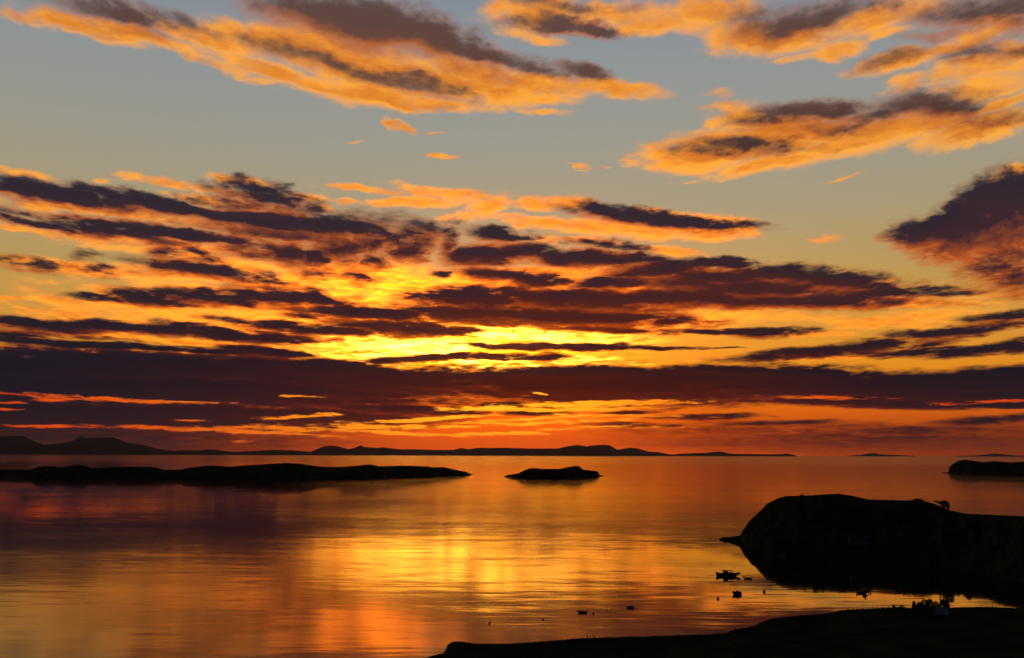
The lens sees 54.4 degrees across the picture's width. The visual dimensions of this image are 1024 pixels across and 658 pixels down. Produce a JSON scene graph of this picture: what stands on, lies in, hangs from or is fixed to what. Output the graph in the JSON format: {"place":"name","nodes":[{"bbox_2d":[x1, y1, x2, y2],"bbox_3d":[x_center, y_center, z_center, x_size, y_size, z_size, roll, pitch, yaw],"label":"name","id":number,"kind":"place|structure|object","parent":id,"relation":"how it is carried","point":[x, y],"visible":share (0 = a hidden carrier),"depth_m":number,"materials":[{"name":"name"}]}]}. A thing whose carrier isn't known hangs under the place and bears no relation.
{"place":"outdoors","nodes":[
{"label":"outdoors","id":0,"kind":"place"},
{"bbox_2d":[0,436,335,454],"bbox_3d":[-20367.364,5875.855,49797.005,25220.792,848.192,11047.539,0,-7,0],"label":"mountains","id":1,"kind":"structure","parent":0,"point":[77,445],"depth_m":44579.19,"materials":[{"name":"stone"}]},
{"bbox_2d":[311,445,673,455],"bbox_3d":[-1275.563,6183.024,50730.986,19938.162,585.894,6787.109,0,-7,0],"label":"ridge","id":2,"kind":"structure","parent":0,"point":[600,450],"depth_m":48411.94,"materials":[{"name":"stone"}]},
{"bbox_2d":[0,454,1023,657],"bbox_3d":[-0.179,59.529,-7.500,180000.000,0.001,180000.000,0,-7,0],"label":"sea","id":3,"kind":"structure","parent":0,"point":[421,567],"depth_m":587.84,"materials":[{"name":"orange liquid"}]},
{"bbox_2d":[0,463,471,479],"bbox_3d":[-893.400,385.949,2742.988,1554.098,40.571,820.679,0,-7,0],"label":"long island","id":4,"kind":"structure","parent":3,"relation":"on","point":[288,471],"depth_m":2480.84,"materials":[{"name":"black stone"}]},
{"bbox_2d":[716,570,740,575],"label":"cabin boat","id":5,"kind":"object","parent":3,"relation":"on","point":[727,573],"visible":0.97,"depth_m":497.28,"materials":[{"name":"paint"}]},
{"bbox_2d":[732,589,741,594],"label":"work boat","id":6,"kind":"object","parent":3,"relation":"on","point":[737,592],"visible":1,"depth_m":431.26,"materials":[{"name":"paint"}]},
{"bbox_2d":[856,590,867,593],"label":"day boat","id":7,"kind":"object","parent":3,"relation":"on","point":[863,592],"visible":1,"depth_m":435.36,"materials":[{"name":"paint"}]},
{"bbox_2d":[719,494,1023,582],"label":"headland","id":8,"kind":"structure","parent":3,"relation":"on","point":[822,528],"depth_m":585.67,"materials":[{"name":"black plant"}]},
{"bbox_2d":[848,535,869,545],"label":"croft house","id":9,"kind":"structure","parent":8,"relation":"on","point":[859,540],"depth_m":572.54,"materials":[{"name":"stone"}]},
{"bbox_2d":[897,529,902,535],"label":"croft house","id":10,"kind":"structure","parent":8,"relation":"on","point":[899,532],"depth_m":579.57,"materials":[{"name":"stone"}]},
{"bbox_2d":[934,500,949,509],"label":"windswept tree","id":11,"kind":"object","parent":8,"relation":"on","point":[943,504],"visible":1,"depth_m":631.83,"materials":[{"name":"black plant"}]},
{"bbox_2d":[943,460,1023,474],"bbox_3d":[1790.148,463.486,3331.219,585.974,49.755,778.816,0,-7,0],"label":"headland","id":12,"kind":"structure","parent":3,"relation":"on","point":[984,468],"depth_m":3229.08,"materials":[{"name":"black stone"}]},
{"bbox_2d":[0,0,1023,456],"label":"sky","id":13,"kind":"structure","parent":0,"point":[793,227],"materials":[{"name":"orange"}]},
{"bbox_2d":[504,466,602,478],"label":"island","id":14,"kind":"structure","parent":0,"point":[573,472],"depth_m":2548.38,"materials":[{"name":"black stone"}]},
{"bbox_2d":[562,445,672,454],"bbox_3d":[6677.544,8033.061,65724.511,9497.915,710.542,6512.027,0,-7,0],"label":"distant peaks","id":15,"kind":"object","parent":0,"point":[633,450],"visible":0.23,"depth_m":63704.29,"materials":[{"name":"stone"}]},
{"bbox_2d":[427,606,1023,657],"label":"shore ground","id":16,"kind":"structure","parent":0,"point":[964,633],"depth_m":274.34,"materials":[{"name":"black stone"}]},
{"bbox_2d":[916,599,929,605],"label":"shrub","id":17,"kind":"object","parent":16,"relation":"on","point":[923,602],"visible":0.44,"depth_m":305.13,"materials":[{"name":"black plant"}]},
{"bbox_2d":[912,601,948,619],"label":"cottage","id":18,"kind":"structure","parent":16,"relation":"on","point":[922,612],"depth_m":294.82,"materials":[{"name":"stone"}]},
{"bbox_2d":[926,599,938,606],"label":"shrub","id":19,"kind":"object","parent":16,"relation":"on","point":[936,603],"visible":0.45,"depth_m":304.46,"materials":[{"name":"black plant"}]},
{"bbox_2d":[939,596,947,607],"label":"shrub","id":20,"kind":"object","parent":16,"relation":"on","point":[943,603],"visible":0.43,"depth_m":299.36,"materials":[{"name":"black plant"}]},
{"bbox_2d":[673,452,795,455],"bbox_3d":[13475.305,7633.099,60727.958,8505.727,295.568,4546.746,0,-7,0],"label":"island hills","id":21,"kind":"structure","parent":0,"point":[710,454],"depth_m":58598.21,"materials":[{"name":"stone"}]},
{"bbox_2d":[851,453,908,455],"bbox_3d":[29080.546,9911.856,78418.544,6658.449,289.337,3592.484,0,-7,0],"label":"faint island hill","id":22,"kind":"structure","parent":0,"point":[872,454],"depth_m":76664.27,"materials":[{"name":"stone"}]},
{"bbox_2d":[956,453,1023,456],"bbox_3d":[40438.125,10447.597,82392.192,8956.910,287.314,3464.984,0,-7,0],"label":"faint island hill","id":23,"kind":"structure","parent":0,"point":[994,455],"depth_m":80700.17,"materials":[{"name":"stone"}]}
]}

